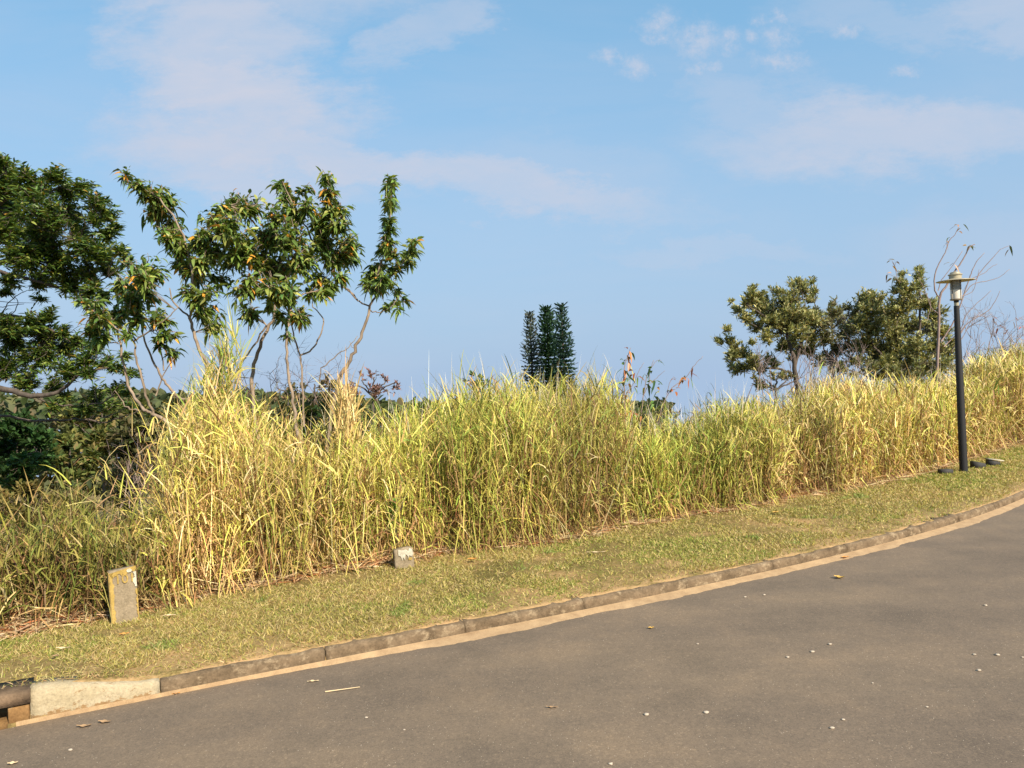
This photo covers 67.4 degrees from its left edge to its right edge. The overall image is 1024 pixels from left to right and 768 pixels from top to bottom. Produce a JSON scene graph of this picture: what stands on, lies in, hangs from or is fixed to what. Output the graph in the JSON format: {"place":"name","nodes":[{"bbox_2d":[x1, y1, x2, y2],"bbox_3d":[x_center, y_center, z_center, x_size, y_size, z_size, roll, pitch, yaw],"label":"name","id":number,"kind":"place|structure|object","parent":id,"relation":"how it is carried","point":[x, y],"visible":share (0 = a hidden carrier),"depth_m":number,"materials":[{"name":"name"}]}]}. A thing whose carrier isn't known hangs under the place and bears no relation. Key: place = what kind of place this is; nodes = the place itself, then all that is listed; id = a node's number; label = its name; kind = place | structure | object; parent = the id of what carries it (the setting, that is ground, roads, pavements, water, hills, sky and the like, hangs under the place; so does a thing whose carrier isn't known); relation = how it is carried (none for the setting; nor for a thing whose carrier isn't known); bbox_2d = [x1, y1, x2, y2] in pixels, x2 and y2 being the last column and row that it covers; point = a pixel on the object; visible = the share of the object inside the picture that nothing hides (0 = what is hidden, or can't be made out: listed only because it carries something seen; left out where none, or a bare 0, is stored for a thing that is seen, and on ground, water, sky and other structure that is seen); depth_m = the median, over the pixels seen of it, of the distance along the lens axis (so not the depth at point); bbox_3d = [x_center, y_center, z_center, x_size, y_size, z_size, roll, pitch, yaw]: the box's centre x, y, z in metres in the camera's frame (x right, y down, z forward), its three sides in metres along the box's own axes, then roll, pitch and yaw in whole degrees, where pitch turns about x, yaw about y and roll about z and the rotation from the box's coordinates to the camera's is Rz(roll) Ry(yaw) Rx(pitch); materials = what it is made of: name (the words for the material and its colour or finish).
{"place":"outdoors","nodes":[
{"label":"outdoors","id":0,"kind":"place"},
{"bbox_2d":[0,504,1023,767],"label":"road","id":1,"kind":"structure","parent":0,"point":[720,654],"depth_m":3.93,"materials":[{"name":"grey asphalt"}]},
{"bbox_2d":[325,687,358,691],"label":"straw stalk","id":2,"kind":"object","parent":1,"relation":"on","point":[341,689],"visible":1,"depth_m":4.10,"materials":[{"name":"beige plant"}]},
{"bbox_2d":[9,612,1023,767],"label":"road grit","id":3,"kind":"object","parent":1,"relation":"on","point":[633,708],"visible":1,"depth_m":3.70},
{"bbox_2d":[16,498,1023,726],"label":"gutter sand","id":4,"kind":"structure","parent":1,"relation":"on","point":[488,632],"depth_m":5.14,"materials":[{"name":"beige sand"}]},
{"bbox_2d":[160,490,1023,694],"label":"kerb","id":5,"kind":"structure","parent":1,"relation":"on","point":[228,671],"depth_m":5.13,"materials":[{"name":"concrete"}]},
{"bbox_2d":[0,424,1023,727],"bbox_3d":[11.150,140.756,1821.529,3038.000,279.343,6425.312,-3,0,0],"label":"ground","id":6,"kind":"structure","parent":0,"point":[488,574],"depth_m":5.80,"materials":[{"name":"green plant"}]},
{"bbox_2d":[0,677,33,729],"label":"drain inlet","id":7,"kind":"object","parent":6,"relation":"on","point":[15,701],"visible":0.77,"depth_m":3.85,"materials":[{"name":"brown concrete"}]},
{"bbox_2d":[0,405,62,546],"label":"bushy tree","id":8,"kind":"object","parent":6,"relation":"on","point":[17,435],"visible":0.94,"depth_m":15.62,"materials":[{"name":"green plant"}]},
{"bbox_2d":[0,477,70,541],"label":"shrub","id":9,"kind":"object","parent":6,"relation":"on","point":[9,498],"visible":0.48,"depth_m":8.50,"materials":[{"name":"green plant"}]},
{"bbox_2d":[36,485,103,534],"bbox_3d":[-5.147,2.660,9.028,1.210,2.964,0.704,-3,0,34],"label":"shrub","id":10,"kind":"object","parent":6,"relation":"on","point":[69,495],"visible":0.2,"depth_m":8.94,"materials":[{"name":"green plant"}]},
{"bbox_2d":[0,152,144,422],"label":"broad tree","id":11,"kind":"object","parent":6,"relation":"on","point":[43,231],"visible":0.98,"depth_m":10.30,"materials":[{"name":"green plant"}]},
{"bbox_2d":[49,428,103,491],"bbox_3d":[-11.300,4.408,19.862,2.633,6.532,1.334,-3,0,32],"label":"bushy tree","id":12,"kind":"object","parent":6,"relation":"on","point":[83,467],"visible":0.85,"depth_m":19.63,"materials":[{"name":"green plant"}]},
{"bbox_2d":[30,676,159,718],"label":"painted kerb","id":13,"kind":"structure","parent":6,"relation":"on","point":[50,697],"depth_m":3.98,"materials":[{"name":"white paint"}]},
{"bbox_2d":[57,396,150,530],"bbox_3d":[-12.554,4.617,23.863,2.392,8.727,4.947,-2,0,-39],"label":"bushy tree","id":14,"kind":"object","parent":6,"relation":"on","point":[92,432],"visible":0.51,"depth_m":23.72,"materials":[{"name":"green plant"}]},
{"bbox_2d":[107,565,138,623],"bbox_3d":[-2.648,1.469,5.231,0.182,0.452,0.091,-2,0,-36],"label":"marker stone","id":15,"kind":"object","parent":6,"relation":"on","point":[122,595],"visible":0.94,"depth_m":5.20,"materials":[{"name":"concrete"}]},
{"bbox_2d":[97,456,153,542],"bbox_3d":[-4.754,2.434,9.541,0.654,3.092,0.917,-2,0,-29],"label":"shrub","id":16,"kind":"object","parent":6,"relation":"on","point":[114,471],"visible":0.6,"depth_m":9.44,"materials":[{"name":"green plant"}]},
{"bbox_2d":[72,253,190,468],"bbox_3d":[-3.696,0.349,7.538,1.069,3.247,1.104,-3,0,0],"label":"young tree","id":17,"kind":"object","parent":6,"relation":"on","point":[144,277],"visible":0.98,"depth_m":7.51,"materials":[{"name":"green plant"}]},
{"bbox_2d":[103,412,170,514],"bbox_3d":[-10.784,4.433,22.214,3.603,7.382,1.694,-3,0,44],"label":"bushy tree","id":18,"kind":"object","parent":6,"relation":"on","point":[123,428],"visible":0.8,"depth_m":21.59,"materials":[{"name":"green plant"}]},
{"bbox_2d":[136,566,152,591],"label":"shrub","id":19,"kind":"object","parent":6,"relation":"on","point":[144,577],"visible":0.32,"depth_m":5.54,"materials":[{"name":"green plant"}]},
{"bbox_2d":[176,394,240,434],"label":"bushy tree","id":20,"kind":"object","parent":6,"relation":"on","point":[197,408],"visible":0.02,"depth_m":26.47,"materials":[{"name":"green plant"}]},
{"bbox_2d":[105,342,356,518],"bbox_3d":[-2.888,0.494,7.940,2.544,2.029,2.897,-3,0,-15],"label":"bare shrub","id":21,"kind":"object","parent":6,"relation":"on","point":[143,471],"visible":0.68,"depth_m":8.09,"materials":[{"name":"brown plant"}]},
{"bbox_2d":[112,166,365,487],"bbox_3d":[-2.641,-0.223,7.701,2.480,3.997,1.510,-3,0,0],"label":"young tree","id":22,"kind":"object","parent":6,"relation":"on","point":[324,224],"visible":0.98,"depth_m":7.65,"materials":[{"name":"green plant"}]},
{"bbox_2d":[271,373,354,469],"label":"bushy tree","id":23,"kind":"object","parent":6,"relation":"on","point":[310,398],"visible":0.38,"depth_m":48.01,"materials":[{"name":"green plant"}]},
{"bbox_2d":[273,393,367,475],"bbox_3d":[-2.429,1.253,9.659,1.170,2.293,1.577,-2,0,-25],"label":"shrub","id":24,"kind":"object","parent":6,"relation":"on","point":[315,410],"visible":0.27,"depth_m":9.35,"materials":[{"name":"green plant"}]},
{"bbox_2d":[0,386,675,500],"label":"woodland","id":25,"kind":"object","parent":6,"relation":"on","point":[13,403],"visible":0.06,"depth_m":64.71,"materials":[{"name":"green plant"}]},
{"bbox_2d":[319,173,424,470],"bbox_3d":[-1.339,-0.246,7.958,1.350,3.932,1.111,-3,0,-39],"label":"young tree","id":26,"kind":"object","parent":6,"relation":"on","point":[378,280],"visible":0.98,"depth_m":7.98,"materials":[{"name":"green plant"}]},
{"bbox_2d":[343,367,400,440],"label":"tree","id":27,"kind":"object","parent":6,"relation":"on","point":[372,392],"visible":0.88,"depth_m":41.93,"materials":[{"name":"brown plant"}]},
{"bbox_2d":[385,497,403,546],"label":"shrub","id":28,"kind":"object","parent":6,"relation":"on","point":[390,509],"visible":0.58,"depth_m":6.74,"materials":[{"name":"green plant"}]},
{"bbox_2d":[392,546,413,568],"bbox_3d":[-0.911,1.492,6.470,0.176,0.253,0.092,-2,0,-21],"label":"marker stone","id":29,"kind":"object","parent":6,"relation":"on","point":[403,557],"visible":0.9,"depth_m":6.43,"materials":[{"name":"concrete"}]},
{"bbox_2d":[463,370,487,397],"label":"shrub","id":30,"kind":"object","parent":6,"relation":"on","point":[471,373],"visible":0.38,"depth_m":11.99,"materials":[{"name":"green plant"}]},
{"bbox_2d":[0,291,1023,629],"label":"tall grass","id":31,"kind":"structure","parent":6,"relation":"on","point":[484,467],"depth_m":7.08,"materials":[{"name":"yellow plant"}]},
{"bbox_2d":[0,439,1023,640],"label":"dry litter","id":32,"kind":"object","parent":6,"relation":"on","point":[17,628],"visible":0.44,"depth_m":6.60,"materials":[{"name":"brown plant"}]},
{"bbox_2d":[519,310,546,398],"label":"pine tree","id":33,"kind":"object","parent":6,"relation":"on","point":[530,356],"visible":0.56,"depth_m":87.72,"materials":[{"name":"green plant"}]},
{"bbox_2d":[535,304,561,395],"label":"pine tree","id":34,"kind":"object","parent":6,"relation":"on","point":[547,328],"visible":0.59,"depth_m":91.49,"materials":[{"name":"green plant"}]},
{"bbox_2d":[549,302,577,398],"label":"pine tree","id":35,"kind":"object","parent":6,"relation":"on","point":[563,352],"visible":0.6,"depth_m":83.69,"materials":[{"name":"green plant"}]},
{"bbox_2d":[615,347,643,421],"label":"sapling","id":36,"kind":"object","parent":6,"relation":"on","point":[629,369],"visible":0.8,"depth_m":9.39,"materials":[{"name":"brown plant"}]},
{"bbox_2d":[640,360,664,426],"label":"sapling","id":37,"kind":"object","parent":6,"relation":"on","point":[653,381],"visible":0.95,"depth_m":9.59,"materials":[{"name":"green plant"}]},
{"bbox_2d":[635,405,680,424],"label":"bushy tree","id":38,"kind":"object","parent":6,"relation":"on","point":[658,410],"visible":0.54,"depth_m":33.87,"materials":[{"name":"green plant"}]},
{"bbox_2d":[657,356,702,433],"bbox_3d":[2.114,0.639,9.785,0.712,1.960,0.187,-2,0,12],"label":"sapling","id":39,"kind":"object","parent":6,"relation":"on","point":[682,380],"visible":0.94,"depth_m":9.80,"materials":[{"name":"brown plant"}]},
{"bbox_2d":[710,275,827,397],"bbox_3d":[5.760,-0.431,16.893,2.376,3.995,3.044,-2,0,31],"label":"evergreen shrub","id":40,"kind":"object","parent":6,"relation":"on","point":[787,318],"visible":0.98,"depth_m":16.82,"materials":[{"name":"green plant"}]},
{"bbox_2d":[750,368,798,410],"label":"shrub","id":41,"kind":"object","parent":6,"relation":"on","point":[782,374],"visible":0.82,"depth_m":16.39,"materials":[{"name":"green plant"}]},
{"bbox_2d":[748,329,868,401],"bbox_3d":[5.731,-0.135,14.578,2.036,1.801,3.040,-2,0,34],"label":"bare shrub","id":42,"kind":"object","parent":6,"relation":"on","point":[800,377],"visible":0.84,"depth_m":14.11,"materials":[{"name":"brown plant"}]},
{"bbox_2d":[809,295,864,382],"bbox_3d":[7.567,-0.237,17.740,1.283,3.635,2.942,-2,0,30],"label":"evergreen shrub","id":43,"kind":"object","parent":6,"relation":"on","point":[833,313],"visible":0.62,"depth_m":17.41,"materials":[{"name":"green plant"}]},
{"bbox_2d":[827,354,929,384],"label":"shrub","id":44,"kind":"object","parent":6,"relation":"on","point":[891,368],"visible":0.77,"depth_m":15.81,"materials":[{"name":"green plant"}]},
{"bbox_2d":[846,264,955,384],"bbox_3d":[8.970,-0.604,17.172,3.718,4.298,2.250,-3,0,-38],"label":"evergreen shrub","id":45,"kind":"object","parent":6,"relation":"on","point":[894,313],"visible":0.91,"depth_m":16.92,"materials":[{"name":"green plant"}]},
{"bbox_2d":[938,469,953,473],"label":"block","id":46,"kind":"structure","parent":6,"relation":"on","point":[941,471],"depth_m":10.53,"materials":[{"name":"grey concrete"}]},
{"bbox_2d":[886,224,1012,381],"bbox_3d":[8.881,-1.189,15.476,2.619,4.080,0.720,-3,0,-11],"label":"bare tree","id":47,"kind":"object","parent":6,"relation":"on","point":[938,321],"visible":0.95,"depth_m":15.49,"materials":[{"name":"brown plant"}]},
{"bbox_2d":[936,272,974,471],"bbox_3d":[6.237,-0.121,10.704,0.483,2.883,0.483,-3,0,0],"label":"lamp post","id":48,"kind":"object","parent":6,"relation":"on","point":[955,279],"visible":0.99,"depth_m":10.67,"materials":[{"name":"black metal"}]},
{"bbox_2d":[928,298,1023,375],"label":"bare shrub","id":49,"kind":"object","parent":6,"relation":"on","point":[992,332],"visible":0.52,"depth_m":19.01,"materials":[{"name":"brown plant"}]},
{"bbox_2d":[970,461,985,467],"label":"block","id":50,"kind":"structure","parent":6,"relation":"on","point":[975,464],"depth_m":11.03,"materials":[{"name":"grey concrete"}]},
{"bbox_2d":[984,458,1003,465],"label":"block","id":51,"kind":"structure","parent":6,"relation":"on","point":[990,461],"depth_m":11.19,"materials":[{"name":"white paint"}]},
{"bbox_2d":[0,0,1023,476],"label":"sky","id":52,"kind":"structure","parent":0,"point":[637,166],"materials":[{"name":"blue"}]}
]}

